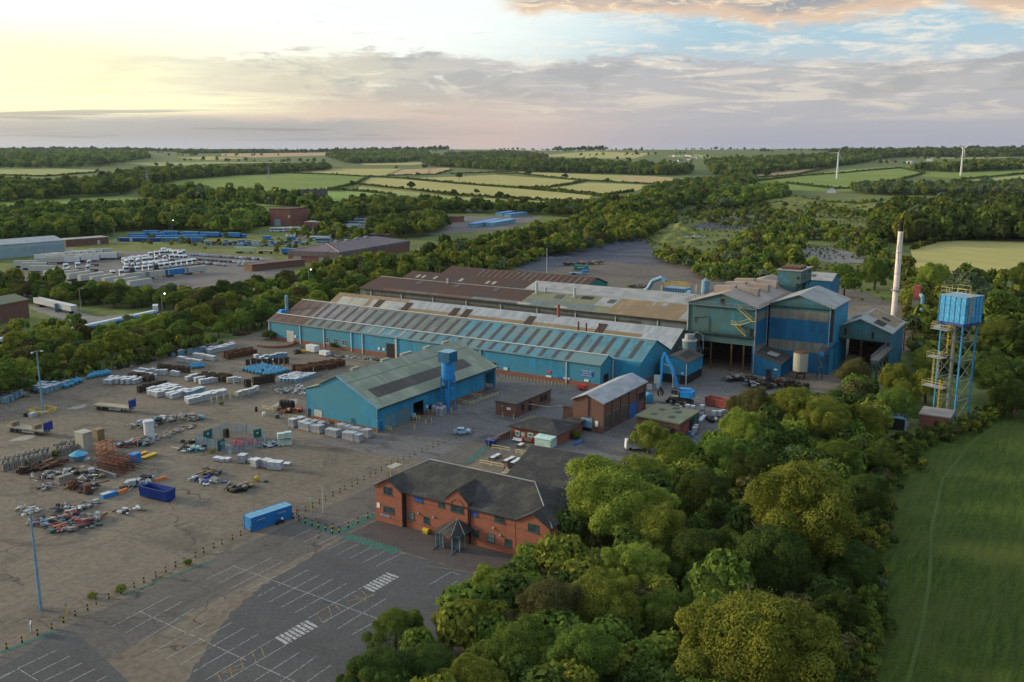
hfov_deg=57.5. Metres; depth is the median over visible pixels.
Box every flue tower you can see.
[908,285,924,309]
[919,293,924,310]
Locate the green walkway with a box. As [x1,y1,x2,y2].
[0,445,491,653]
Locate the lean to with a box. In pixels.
[753,345,792,377]
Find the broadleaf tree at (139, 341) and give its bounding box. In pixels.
[114,331,145,351]
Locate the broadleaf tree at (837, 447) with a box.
[816,438,861,474]
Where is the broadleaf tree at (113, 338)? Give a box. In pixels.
[100,329,135,353]
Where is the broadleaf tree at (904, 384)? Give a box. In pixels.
[892,377,921,405]
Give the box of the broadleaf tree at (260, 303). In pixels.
[250,298,275,326]
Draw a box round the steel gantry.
[901,324,915,351]
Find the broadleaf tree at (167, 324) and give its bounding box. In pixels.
[163,318,175,336]
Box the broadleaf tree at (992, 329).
[977,317,1015,346]
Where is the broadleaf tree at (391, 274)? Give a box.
[387,272,395,276]
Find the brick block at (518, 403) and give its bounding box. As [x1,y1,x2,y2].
[494,386,551,416]
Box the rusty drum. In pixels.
[83,483,92,493]
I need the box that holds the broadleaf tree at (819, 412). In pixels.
[797,392,855,437]
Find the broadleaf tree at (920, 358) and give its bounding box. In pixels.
[911,345,939,370]
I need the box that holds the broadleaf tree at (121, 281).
[113,278,127,286]
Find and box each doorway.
[386,343,394,357]
[582,427,591,431]
[603,373,608,382]
[689,419,692,430]
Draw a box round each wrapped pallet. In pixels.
[1,396,9,403]
[5,394,13,401]
[10,391,18,399]
[15,389,23,395]
[41,386,49,393]
[47,385,53,392]
[52,384,58,390]
[54,382,62,389]
[107,379,113,384]
[114,377,120,384]
[120,378,125,384]
[125,378,131,384]
[131,379,136,384]
[154,391,161,397]
[162,369,168,375]
[169,393,176,399]
[174,371,180,376]
[177,390,183,397]
[180,356,185,362]
[184,376,190,381]
[184,391,191,395]
[185,398,193,404]
[193,377,199,382]
[198,378,204,384]
[198,393,205,401]
[204,378,209,383]
[207,349,212,353]
[210,355,216,360]
[213,456,220,461]
[223,457,231,462]
[227,377,232,383]
[235,391,241,397]
[237,453,248,463]
[250,457,261,468]
[260,457,271,468]
[267,459,276,470]
[273,460,283,470]
[277,432,284,439]
[278,440,284,446]
[284,431,291,438]
[285,439,291,445]
[288,417,297,427]
[297,416,304,420]
[298,420,306,430]
[303,421,313,431]
[309,423,315,432]
[314,423,324,433]
[325,427,332,436]
[330,428,340,437]
[337,422,345,432]
[342,424,350,430]
[342,430,348,439]
[347,425,355,430]
[347,431,356,441]
[353,426,361,432]
[353,432,363,442]
[362,428,372,438]
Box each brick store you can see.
[304,220,329,227]
[448,216,463,221]
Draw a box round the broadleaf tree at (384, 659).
[335,642,421,681]
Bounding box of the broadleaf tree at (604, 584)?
[569,564,644,631]
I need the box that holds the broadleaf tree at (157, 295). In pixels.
[151,289,170,308]
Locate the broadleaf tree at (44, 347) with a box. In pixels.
[23,342,51,356]
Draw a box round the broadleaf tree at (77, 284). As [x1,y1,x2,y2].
[70,280,85,288]
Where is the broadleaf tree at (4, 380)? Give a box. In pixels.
[0,371,22,391]
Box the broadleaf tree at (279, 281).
[277,279,291,289]
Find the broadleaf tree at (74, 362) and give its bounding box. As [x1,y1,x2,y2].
[67,354,95,369]
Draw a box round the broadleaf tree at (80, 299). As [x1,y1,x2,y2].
[75,298,87,303]
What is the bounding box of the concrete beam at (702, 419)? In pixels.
[699,414,706,424]
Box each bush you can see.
[51,450,60,455]
[87,591,97,597]
[114,584,126,591]
[183,559,191,564]
[262,329,276,337]
[571,430,581,438]
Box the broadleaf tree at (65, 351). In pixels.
[54,343,76,365]
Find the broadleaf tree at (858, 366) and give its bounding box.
[835,357,871,383]
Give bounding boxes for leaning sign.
[572,437,582,445]
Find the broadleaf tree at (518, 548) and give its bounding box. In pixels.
[514,542,541,567]
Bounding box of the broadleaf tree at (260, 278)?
[251,274,265,281]
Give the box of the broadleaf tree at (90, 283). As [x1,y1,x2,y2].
[83,279,96,287]
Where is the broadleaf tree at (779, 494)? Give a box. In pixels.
[741,455,861,559]
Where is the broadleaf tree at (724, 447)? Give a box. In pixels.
[687,433,751,475]
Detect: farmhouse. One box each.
[297,189,327,197]
[827,187,836,192]
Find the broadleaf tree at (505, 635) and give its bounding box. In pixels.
[474,613,556,679]
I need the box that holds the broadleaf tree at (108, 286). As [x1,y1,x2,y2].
[98,282,113,294]
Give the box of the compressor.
[577,383,587,390]
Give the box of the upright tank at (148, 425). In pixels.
[142,419,154,439]
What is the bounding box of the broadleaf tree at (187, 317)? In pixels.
[172,310,198,325]
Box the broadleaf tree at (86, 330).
[72,323,92,339]
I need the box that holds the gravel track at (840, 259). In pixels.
[802,247,865,262]
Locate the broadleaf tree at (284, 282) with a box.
[279,279,290,289]
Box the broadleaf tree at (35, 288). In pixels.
[31,284,47,296]
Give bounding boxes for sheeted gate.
[203,428,211,440]
[217,438,224,451]
[253,428,261,438]
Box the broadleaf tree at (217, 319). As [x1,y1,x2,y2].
[210,315,223,324]
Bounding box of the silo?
[701,278,709,294]
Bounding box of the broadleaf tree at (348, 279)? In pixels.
[343,275,356,285]
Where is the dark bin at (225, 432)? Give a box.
[223,428,229,437]
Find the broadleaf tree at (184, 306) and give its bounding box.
[173,303,191,313]
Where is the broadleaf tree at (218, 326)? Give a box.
[206,322,225,337]
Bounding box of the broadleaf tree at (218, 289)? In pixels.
[210,286,223,298]
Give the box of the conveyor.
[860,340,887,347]
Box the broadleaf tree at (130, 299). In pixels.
[122,294,138,308]
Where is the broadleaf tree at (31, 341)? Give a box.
[17,337,39,348]
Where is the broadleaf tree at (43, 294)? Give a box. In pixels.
[37,288,49,298]
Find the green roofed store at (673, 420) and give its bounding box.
[630,403,700,439]
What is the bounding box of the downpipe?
[395,336,396,357]
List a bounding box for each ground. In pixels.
[0,149,1023,681]
[513,249,890,306]
[514,237,670,270]
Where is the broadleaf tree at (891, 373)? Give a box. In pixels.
[878,362,913,389]
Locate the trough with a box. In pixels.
[141,452,156,458]
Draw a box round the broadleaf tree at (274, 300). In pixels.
[261,296,281,317]
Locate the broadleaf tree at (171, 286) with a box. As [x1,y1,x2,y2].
[160,282,176,291]
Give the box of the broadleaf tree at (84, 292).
[70,287,92,305]
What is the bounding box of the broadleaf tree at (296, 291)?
[292,285,308,296]
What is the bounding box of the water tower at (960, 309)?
[921,284,983,416]
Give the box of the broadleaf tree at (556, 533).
[543,530,575,567]
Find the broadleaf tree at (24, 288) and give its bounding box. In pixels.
[14,282,32,301]
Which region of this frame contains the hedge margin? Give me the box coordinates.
[831,400,1019,681]
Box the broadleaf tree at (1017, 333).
[998,323,1023,352]
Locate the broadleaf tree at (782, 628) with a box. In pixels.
[671,582,848,681]
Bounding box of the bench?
[512,437,521,442]
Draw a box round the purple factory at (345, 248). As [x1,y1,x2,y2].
[287,236,409,262]
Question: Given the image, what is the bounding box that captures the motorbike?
[275,517,284,524]
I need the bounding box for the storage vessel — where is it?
[793,350,808,380]
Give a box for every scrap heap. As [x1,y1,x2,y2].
[7,503,42,515]
[15,456,69,474]
[18,389,38,398]
[26,509,107,526]
[29,465,107,481]
[31,480,61,491]
[43,519,102,533]
[48,501,76,511]
[63,479,109,494]
[63,498,101,512]
[112,505,145,513]
[113,435,154,449]
[114,357,158,369]
[119,474,154,489]
[121,412,205,428]
[155,422,196,439]
[174,444,206,452]
[180,438,195,444]
[188,474,226,484]
[195,467,221,477]
[224,481,257,492]
[232,330,251,335]
[257,440,281,447]
[275,384,305,394]
[277,406,303,412]
[327,354,379,360]
[562,260,604,264]
[628,284,646,287]
[662,402,687,406]
[683,236,706,237]
[686,431,698,438]
[705,409,726,422]
[723,373,747,381]
[739,374,784,389]
[778,379,809,388]
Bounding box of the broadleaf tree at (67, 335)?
[47,328,76,344]
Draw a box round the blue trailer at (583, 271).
[569,270,587,274]
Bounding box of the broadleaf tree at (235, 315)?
[231,308,242,328]
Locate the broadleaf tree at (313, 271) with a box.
[297,268,316,275]
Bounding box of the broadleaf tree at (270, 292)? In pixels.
[266,289,275,294]
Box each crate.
[9,421,19,426]
[28,412,36,416]
[32,423,41,429]
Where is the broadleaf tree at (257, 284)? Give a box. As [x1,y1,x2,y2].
[255,281,271,289]
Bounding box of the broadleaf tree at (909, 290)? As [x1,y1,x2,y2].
[902,282,931,308]
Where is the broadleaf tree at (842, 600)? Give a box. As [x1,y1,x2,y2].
[809,584,869,633]
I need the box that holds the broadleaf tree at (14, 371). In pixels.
[0,362,20,376]
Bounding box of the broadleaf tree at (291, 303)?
[281,299,296,309]
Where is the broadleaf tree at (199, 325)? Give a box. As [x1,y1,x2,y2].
[187,321,204,333]
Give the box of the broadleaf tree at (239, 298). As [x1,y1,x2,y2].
[228,290,243,312]
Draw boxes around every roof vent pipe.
[532,282,538,294]
[557,304,560,316]
[570,287,575,297]
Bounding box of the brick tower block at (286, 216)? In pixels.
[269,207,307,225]
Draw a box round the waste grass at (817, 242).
[637,216,896,279]
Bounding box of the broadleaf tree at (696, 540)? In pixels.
[661,524,729,580]
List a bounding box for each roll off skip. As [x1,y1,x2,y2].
[138,482,174,501]
[705,395,728,408]
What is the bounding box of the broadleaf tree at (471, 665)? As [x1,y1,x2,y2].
[437,651,509,681]
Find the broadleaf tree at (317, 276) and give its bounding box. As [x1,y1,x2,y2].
[313,274,321,280]
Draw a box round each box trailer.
[13,260,39,267]
[20,262,46,269]
[28,265,55,272]
[34,254,58,259]
[38,257,63,263]
[41,253,65,254]
[44,255,69,256]
[57,256,80,263]
[64,269,79,273]
[65,251,88,252]
[65,271,90,280]
[75,255,99,261]
[77,272,102,281]
[89,248,112,251]
[89,273,114,282]
[94,253,117,259]
[98,252,121,258]
[101,275,126,282]
[114,276,139,284]
[118,237,135,241]
[122,272,149,278]
[126,278,152,287]
[128,233,145,236]
[132,238,141,241]
[141,238,159,241]
[142,230,159,234]
[144,269,168,278]
[149,233,165,234]
[162,231,179,234]
[163,267,188,276]
[178,237,197,242]
[183,231,199,234]
[184,265,206,274]
[191,235,206,238]
[203,232,220,237]
[227,232,241,237]
[234,247,255,253]
[262,236,270,239]
[281,248,294,254]
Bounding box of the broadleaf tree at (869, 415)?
[841,403,891,434]
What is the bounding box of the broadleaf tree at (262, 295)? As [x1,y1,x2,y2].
[254,292,270,301]
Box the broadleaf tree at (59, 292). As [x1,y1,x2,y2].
[49,286,74,300]
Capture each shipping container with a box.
[243,508,271,531]
[266,502,291,524]
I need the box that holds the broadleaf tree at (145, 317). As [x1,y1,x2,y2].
[139,313,158,321]
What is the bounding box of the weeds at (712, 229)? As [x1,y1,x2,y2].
[638,200,895,276]
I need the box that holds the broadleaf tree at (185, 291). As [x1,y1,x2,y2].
[177,285,194,297]
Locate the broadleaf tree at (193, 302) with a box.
[172,297,197,312]
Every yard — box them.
[0,248,295,298]
[0,278,911,681]
[286,216,542,242]
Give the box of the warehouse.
[0,235,64,258]
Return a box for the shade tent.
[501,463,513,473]
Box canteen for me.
[507,415,585,444]
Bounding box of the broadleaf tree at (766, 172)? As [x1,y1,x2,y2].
[762,170,770,177]
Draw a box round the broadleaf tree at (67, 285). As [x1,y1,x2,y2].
[50,282,71,300]
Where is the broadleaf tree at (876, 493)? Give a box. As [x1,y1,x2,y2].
[842,471,891,511]
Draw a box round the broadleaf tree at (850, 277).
[829,262,862,295]
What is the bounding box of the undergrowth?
[362,373,894,681]
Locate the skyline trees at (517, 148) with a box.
[105,147,1016,150]
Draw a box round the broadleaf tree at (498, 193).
[494,191,503,198]
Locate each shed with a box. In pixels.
[0,294,62,323]
[305,340,497,432]
[467,218,501,227]
[485,219,515,226]
[495,211,514,215]
[504,212,527,217]
[810,272,840,293]
[839,308,906,366]
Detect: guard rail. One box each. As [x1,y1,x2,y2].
[480,459,503,468]
[492,444,509,451]
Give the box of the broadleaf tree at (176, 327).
[165,319,190,337]
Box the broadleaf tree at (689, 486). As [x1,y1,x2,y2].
[675,468,732,516]
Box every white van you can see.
[152,304,158,312]
[624,438,646,450]
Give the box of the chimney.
[891,221,903,317]
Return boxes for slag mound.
[531,256,577,262]
[582,239,633,250]
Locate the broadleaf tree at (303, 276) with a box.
[298,271,315,282]
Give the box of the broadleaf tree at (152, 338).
[144,331,166,345]
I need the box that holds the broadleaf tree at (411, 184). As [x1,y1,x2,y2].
[406,181,415,186]
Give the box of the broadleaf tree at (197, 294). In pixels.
[185,290,204,301]
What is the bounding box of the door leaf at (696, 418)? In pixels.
[693,414,698,424]
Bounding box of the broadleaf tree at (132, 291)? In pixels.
[125,288,138,306]
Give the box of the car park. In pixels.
[185,538,525,681]
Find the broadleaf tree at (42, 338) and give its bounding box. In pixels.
[36,334,48,342]
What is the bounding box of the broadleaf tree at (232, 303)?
[213,291,238,310]
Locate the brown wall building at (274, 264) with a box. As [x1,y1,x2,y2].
[243,258,304,270]
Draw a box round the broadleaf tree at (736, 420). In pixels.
[718,406,760,439]
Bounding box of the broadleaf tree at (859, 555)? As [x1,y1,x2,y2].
[824,538,883,586]
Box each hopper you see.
[69,450,87,461]
[438,349,457,411]
[679,332,703,352]
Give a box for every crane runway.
[816,341,839,378]
[870,342,893,383]
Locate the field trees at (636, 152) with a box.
[168,148,858,155]
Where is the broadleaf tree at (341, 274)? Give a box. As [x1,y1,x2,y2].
[333,270,347,278]
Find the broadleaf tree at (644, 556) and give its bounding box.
[598,538,670,584]
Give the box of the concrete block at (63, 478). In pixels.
[54,472,73,483]
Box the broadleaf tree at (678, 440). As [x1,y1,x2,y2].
[652,431,700,463]
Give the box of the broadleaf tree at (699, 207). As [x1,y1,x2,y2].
[695,204,706,211]
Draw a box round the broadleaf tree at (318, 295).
[308,290,328,301]
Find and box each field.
[0,167,94,174]
[0,196,148,205]
[126,162,286,166]
[140,174,363,190]
[180,156,242,159]
[222,152,324,157]
[224,200,301,205]
[294,169,398,175]
[328,191,383,200]
[345,186,543,202]
[361,178,591,199]
[362,162,422,164]
[393,168,448,174]
[421,175,582,187]
[520,172,681,182]
[549,152,651,157]
[552,183,643,192]
[615,177,672,182]
[670,154,717,158]
[755,169,919,186]
[756,166,827,175]
[788,184,864,191]
[819,167,895,174]
[827,407,1023,681]
[894,156,1016,158]
[910,238,1023,272]
[922,168,1023,178]
[972,175,1023,180]
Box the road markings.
[0,512,459,681]
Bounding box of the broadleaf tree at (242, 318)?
[236,308,255,329]
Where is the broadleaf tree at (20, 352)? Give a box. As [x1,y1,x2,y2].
[10,346,38,360]
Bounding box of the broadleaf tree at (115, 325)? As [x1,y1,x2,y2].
[103,322,125,329]
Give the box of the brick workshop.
[570,373,647,433]
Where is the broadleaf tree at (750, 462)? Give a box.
[726,448,779,487]
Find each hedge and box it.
[0,169,98,176]
[143,163,277,167]
[282,171,366,176]
[327,175,370,189]
[327,187,392,194]
[358,182,564,200]
[371,175,604,196]
[387,169,451,175]
[450,170,518,173]
[495,172,585,187]
[539,186,634,194]
[586,179,654,183]
[691,200,709,204]
[757,166,835,176]
[757,166,925,181]
[785,181,849,188]
[910,234,1023,249]
[966,172,1023,178]
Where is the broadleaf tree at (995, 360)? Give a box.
[965,350,1023,395]
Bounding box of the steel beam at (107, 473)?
[95,468,116,477]
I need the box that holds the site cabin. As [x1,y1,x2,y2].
[659,348,703,384]
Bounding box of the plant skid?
[887,407,909,430]
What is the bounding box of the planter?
[257,341,294,347]
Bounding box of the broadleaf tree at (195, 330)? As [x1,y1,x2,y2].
[188,325,202,335]
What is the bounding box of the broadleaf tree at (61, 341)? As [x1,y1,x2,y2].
[45,337,69,352]
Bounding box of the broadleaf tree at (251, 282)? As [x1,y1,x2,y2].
[242,278,259,289]
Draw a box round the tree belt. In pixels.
[0,202,678,288]
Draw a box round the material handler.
[657,352,694,404]
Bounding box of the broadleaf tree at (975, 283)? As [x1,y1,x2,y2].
[940,271,992,301]
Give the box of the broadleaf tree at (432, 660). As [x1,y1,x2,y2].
[406,639,459,681]
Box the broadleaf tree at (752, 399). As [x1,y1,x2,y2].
[725,386,771,411]
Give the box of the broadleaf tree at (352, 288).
[345,284,358,293]
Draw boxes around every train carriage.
[88,319,113,329]
[112,314,136,324]
[133,310,156,318]
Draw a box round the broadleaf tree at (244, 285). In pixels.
[239,281,250,296]
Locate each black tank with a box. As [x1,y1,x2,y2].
[282,400,286,408]
[289,400,294,407]
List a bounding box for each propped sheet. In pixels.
[647,384,651,390]
[654,375,659,384]
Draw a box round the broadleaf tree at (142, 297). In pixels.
[134,292,149,307]
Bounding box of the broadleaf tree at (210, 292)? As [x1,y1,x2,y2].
[202,287,217,301]
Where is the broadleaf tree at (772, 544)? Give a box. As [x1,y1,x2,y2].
[727,519,812,593]
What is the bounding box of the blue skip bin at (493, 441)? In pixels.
[485,437,499,444]
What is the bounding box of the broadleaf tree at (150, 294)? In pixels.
[146,292,152,304]
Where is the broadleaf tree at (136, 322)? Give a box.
[125,318,151,329]
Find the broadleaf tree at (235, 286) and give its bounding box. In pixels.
[222,281,243,294]
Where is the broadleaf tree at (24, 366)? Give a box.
[10,356,44,377]
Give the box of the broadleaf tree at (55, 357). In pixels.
[43,352,58,372]
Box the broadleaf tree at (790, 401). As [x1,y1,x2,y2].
[763,384,814,422]
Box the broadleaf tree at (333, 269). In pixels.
[327,264,345,277]
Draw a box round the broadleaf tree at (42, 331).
[35,328,55,338]
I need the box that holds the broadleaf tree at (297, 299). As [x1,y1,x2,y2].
[294,297,301,302]
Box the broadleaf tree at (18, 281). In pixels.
[11,278,29,296]
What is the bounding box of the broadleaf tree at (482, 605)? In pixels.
[431,596,498,650]
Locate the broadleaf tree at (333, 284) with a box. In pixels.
[327,280,345,290]
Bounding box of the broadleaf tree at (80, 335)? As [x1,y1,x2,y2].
[73,331,84,340]
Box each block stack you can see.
[0,460,9,471]
[4,460,14,469]
[9,458,17,467]
[18,457,22,465]
[25,455,33,464]
[31,448,39,454]
[31,454,38,463]
[34,453,42,462]
[39,451,46,459]
[41,446,48,452]
[45,451,51,458]
[51,443,58,450]
[54,446,62,456]
[60,447,66,455]
[62,445,69,453]
[66,443,73,452]
[73,443,77,451]
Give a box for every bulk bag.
[431,404,435,413]
[435,406,438,415]
[439,406,443,415]
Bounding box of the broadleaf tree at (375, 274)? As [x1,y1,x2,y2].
[371,269,388,278]
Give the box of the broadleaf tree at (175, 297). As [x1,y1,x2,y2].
[163,291,183,309]
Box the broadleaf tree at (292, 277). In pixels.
[276,269,298,284]
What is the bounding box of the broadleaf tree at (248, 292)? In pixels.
[241,288,254,298]
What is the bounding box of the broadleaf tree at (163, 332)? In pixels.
[153,328,168,338]
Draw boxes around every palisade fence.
[195,423,265,453]
[199,244,281,249]
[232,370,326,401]
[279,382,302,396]
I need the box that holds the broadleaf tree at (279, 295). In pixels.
[273,290,294,300]
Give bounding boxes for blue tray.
[100,490,116,498]
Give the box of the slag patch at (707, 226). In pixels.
[693,218,785,229]
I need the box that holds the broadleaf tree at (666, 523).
[607,499,686,550]
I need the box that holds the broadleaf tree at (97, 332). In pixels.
[89,324,121,340]
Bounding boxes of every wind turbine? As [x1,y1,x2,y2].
[834,144,843,178]
[960,143,970,175]
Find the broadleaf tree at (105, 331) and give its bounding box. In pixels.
[101,327,126,340]
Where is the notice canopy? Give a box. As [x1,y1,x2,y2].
[387,463,402,476]
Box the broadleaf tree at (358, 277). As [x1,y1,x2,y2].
[353,274,370,290]
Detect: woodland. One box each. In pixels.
[0,145,1023,152]
[0,148,150,167]
[0,161,331,199]
[0,194,269,238]
[137,180,332,204]
[174,148,273,152]
[300,190,671,224]
[325,148,431,162]
[365,207,451,235]
[421,153,694,174]
[444,149,548,157]
[628,170,757,211]
[703,150,893,174]
[706,181,792,206]
[828,146,1023,156]
[849,176,1023,194]
[865,191,1023,239]
[909,157,1023,171]
[934,190,1023,200]
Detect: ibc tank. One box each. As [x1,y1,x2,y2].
[692,426,697,433]
[699,404,704,410]
[711,410,716,416]
[717,410,722,416]
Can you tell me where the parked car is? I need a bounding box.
[454,427,470,434]
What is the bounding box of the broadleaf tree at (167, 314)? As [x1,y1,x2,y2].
[157,310,172,319]
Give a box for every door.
[54,303,62,311]
[274,219,280,225]
[287,330,293,341]
[314,409,321,416]
[379,421,382,431]
[384,411,396,429]
[398,406,410,424]
[581,417,591,427]
[604,413,610,429]
[683,422,688,436]
[766,369,770,376]
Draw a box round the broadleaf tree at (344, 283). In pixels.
[334,278,347,287]
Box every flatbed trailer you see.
[5,419,52,434]
[92,398,135,411]
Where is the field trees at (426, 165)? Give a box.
[154,157,969,167]
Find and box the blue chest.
[127,451,140,463]
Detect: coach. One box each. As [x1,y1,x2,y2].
[269,227,284,231]
[310,236,325,239]
[315,237,331,242]
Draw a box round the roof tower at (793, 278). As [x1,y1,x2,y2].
[777,264,812,292]
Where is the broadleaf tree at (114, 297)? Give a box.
[103,291,124,308]
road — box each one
[0,434,516,666]
[29,306,173,323]
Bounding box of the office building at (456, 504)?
[372,459,588,554]
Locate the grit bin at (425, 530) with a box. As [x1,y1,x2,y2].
[422,527,430,533]
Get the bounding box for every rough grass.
[0,315,60,345]
[69,237,322,258]
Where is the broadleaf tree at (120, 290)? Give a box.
[111,284,129,295]
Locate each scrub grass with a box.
[658,229,767,254]
[727,194,977,216]
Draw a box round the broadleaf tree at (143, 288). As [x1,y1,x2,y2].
[139,285,152,291]
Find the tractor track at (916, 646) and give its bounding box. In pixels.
[905,409,1023,681]
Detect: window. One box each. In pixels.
[342,340,346,345]
[383,486,391,495]
[383,505,394,514]
[408,512,414,520]
[413,493,422,503]
[423,516,429,524]
[438,502,444,508]
[450,504,463,514]
[471,510,477,517]
[472,530,478,537]
[487,533,494,543]
[493,516,504,524]
[504,538,511,547]
[527,523,538,533]
[613,409,618,424]
[622,404,627,419]
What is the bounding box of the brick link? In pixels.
[531,401,572,418]
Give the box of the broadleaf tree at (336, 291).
[331,287,347,295]
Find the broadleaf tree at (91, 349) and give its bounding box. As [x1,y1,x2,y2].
[73,339,110,364]
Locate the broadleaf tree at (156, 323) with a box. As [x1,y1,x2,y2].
[141,315,170,330]
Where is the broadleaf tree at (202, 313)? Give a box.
[191,303,214,323]
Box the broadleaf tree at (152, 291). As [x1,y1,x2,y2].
[145,289,157,303]
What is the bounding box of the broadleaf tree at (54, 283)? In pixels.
[50,280,60,290]
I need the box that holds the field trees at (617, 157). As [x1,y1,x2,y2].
[183,153,1010,161]
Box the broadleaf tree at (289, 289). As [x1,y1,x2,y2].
[282,287,293,293]
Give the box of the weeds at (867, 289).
[666,261,884,301]
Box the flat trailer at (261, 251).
[258,250,272,253]
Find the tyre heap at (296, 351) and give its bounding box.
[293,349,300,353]
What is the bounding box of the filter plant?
[643,276,693,293]
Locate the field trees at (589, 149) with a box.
[53,146,827,152]
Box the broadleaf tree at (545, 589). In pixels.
[501,575,586,629]
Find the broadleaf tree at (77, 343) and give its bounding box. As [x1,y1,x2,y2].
[73,339,87,347]
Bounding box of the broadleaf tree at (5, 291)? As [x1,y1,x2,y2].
[0,287,14,295]
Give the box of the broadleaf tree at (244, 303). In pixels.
[238,299,252,308]
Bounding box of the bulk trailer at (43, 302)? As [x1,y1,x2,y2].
[33,297,76,313]
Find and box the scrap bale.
[66,478,78,489]
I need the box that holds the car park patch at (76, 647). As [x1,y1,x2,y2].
[0,629,127,681]
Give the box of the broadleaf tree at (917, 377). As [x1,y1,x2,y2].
[908,368,947,403]
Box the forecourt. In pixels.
[348,520,553,575]
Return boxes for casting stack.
[136,385,143,393]
[141,383,146,391]
[145,374,151,382]
[166,364,171,371]
[179,365,184,372]
[183,367,190,373]
[219,375,225,382]
[223,374,229,382]
[225,352,230,359]
[229,351,234,359]
[237,351,242,357]
[243,379,251,387]
[245,359,249,365]
[251,358,255,365]
[252,376,259,385]
[258,376,263,385]
[260,375,267,384]
[264,374,272,383]
[269,373,275,382]
[273,357,277,364]
[284,357,288,363]
[291,364,296,371]
[306,366,311,371]
[313,364,319,371]
[321,364,325,371]
[328,363,333,369]
[333,360,339,368]
[339,359,345,367]
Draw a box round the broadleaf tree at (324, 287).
[312,283,335,301]
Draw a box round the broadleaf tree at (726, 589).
[681,562,747,603]
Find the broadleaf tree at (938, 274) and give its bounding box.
[914,261,950,286]
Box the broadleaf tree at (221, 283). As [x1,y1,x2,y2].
[216,279,229,290]
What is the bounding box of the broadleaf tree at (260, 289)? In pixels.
[254,284,267,293]
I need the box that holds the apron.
[306,372,802,460]
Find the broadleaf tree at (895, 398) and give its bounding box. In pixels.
[876,385,919,419]
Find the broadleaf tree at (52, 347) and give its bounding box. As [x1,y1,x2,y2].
[46,343,69,361]
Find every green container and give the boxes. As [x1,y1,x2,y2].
[533,433,556,447]
[574,265,588,270]
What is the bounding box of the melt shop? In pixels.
[685,274,792,373]
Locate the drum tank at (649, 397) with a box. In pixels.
[646,392,653,402]
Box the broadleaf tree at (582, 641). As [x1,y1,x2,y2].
[540,620,622,681]
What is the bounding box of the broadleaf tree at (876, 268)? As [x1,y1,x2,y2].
[860,257,893,289]
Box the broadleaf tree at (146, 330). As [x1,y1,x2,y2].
[141,328,152,344]
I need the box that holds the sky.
[0,0,1023,150]
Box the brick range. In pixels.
[61,236,132,246]
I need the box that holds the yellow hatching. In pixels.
[212,566,468,680]
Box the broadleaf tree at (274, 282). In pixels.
[265,278,277,286]
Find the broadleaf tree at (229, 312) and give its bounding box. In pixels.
[220,309,233,325]
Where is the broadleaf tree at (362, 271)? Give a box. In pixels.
[351,268,367,277]
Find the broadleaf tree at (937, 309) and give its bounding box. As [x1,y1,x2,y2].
[935,303,938,316]
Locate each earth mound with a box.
[651,232,701,246]
[654,222,701,236]
[748,196,862,212]
[857,197,929,212]
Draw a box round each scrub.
[0,313,135,337]
[21,333,223,388]
[117,232,312,253]
[289,221,373,240]
[434,224,569,272]
[652,215,894,279]
[680,194,885,225]
[889,252,1023,370]
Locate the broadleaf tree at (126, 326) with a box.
[119,322,133,329]
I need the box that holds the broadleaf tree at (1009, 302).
[983,288,1023,314]
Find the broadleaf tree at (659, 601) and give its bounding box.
[638,585,693,635]
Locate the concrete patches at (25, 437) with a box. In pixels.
[9,399,296,440]
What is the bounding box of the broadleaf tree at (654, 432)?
[627,417,669,453]
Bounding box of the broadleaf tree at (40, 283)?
[34,279,49,287]
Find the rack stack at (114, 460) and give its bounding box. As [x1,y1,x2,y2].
[90,451,142,476]
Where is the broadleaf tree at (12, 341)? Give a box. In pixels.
[0,331,29,353]
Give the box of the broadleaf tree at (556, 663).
[528,659,570,680]
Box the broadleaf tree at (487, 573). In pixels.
[467,562,526,608]
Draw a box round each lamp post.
[21,508,42,610]
[30,350,43,410]
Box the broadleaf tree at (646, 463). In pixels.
[620,453,672,486]
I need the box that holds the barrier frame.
[28,405,57,415]
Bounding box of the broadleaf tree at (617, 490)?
[562,454,681,546]
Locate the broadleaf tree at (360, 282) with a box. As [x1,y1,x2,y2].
[353,278,368,287]
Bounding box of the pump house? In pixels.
[919,406,954,427]
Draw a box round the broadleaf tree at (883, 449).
[861,438,896,468]
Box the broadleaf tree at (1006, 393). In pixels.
[987,377,1023,417]
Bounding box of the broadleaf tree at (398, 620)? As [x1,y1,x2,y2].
[361,606,424,650]
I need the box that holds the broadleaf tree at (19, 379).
[0,367,24,392]
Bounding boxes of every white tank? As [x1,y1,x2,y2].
[306,344,319,352]
[319,350,330,355]
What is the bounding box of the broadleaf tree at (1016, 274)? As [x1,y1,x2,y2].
[1009,262,1023,286]
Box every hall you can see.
[267,299,670,387]
[330,292,686,353]
[359,276,687,331]
[402,271,701,303]
[442,266,608,285]
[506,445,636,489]
[768,286,850,374]
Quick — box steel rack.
[94,439,113,455]
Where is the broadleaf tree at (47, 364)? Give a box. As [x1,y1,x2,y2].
[32,353,60,374]
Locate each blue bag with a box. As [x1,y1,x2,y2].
[63,383,70,388]
[73,379,79,385]
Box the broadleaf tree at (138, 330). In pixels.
[124,326,144,351]
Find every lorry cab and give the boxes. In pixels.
[74,262,80,268]
[85,265,98,270]
[86,260,98,265]
[117,269,124,274]
[123,266,128,272]
[128,266,134,272]
[134,266,140,271]
[141,265,146,271]
[147,264,152,270]
[153,263,158,269]
[158,262,163,268]
[164,262,168,267]
[169,261,174,267]
[175,260,180,266]
[186,259,191,264]
[191,258,196,264]
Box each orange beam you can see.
[52,522,67,526]
[117,488,128,494]
[154,476,166,481]
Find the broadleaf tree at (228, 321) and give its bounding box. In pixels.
[223,316,236,332]
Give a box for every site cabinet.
[74,429,93,451]
[91,427,104,440]
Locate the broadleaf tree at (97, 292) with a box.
[89,285,106,304]

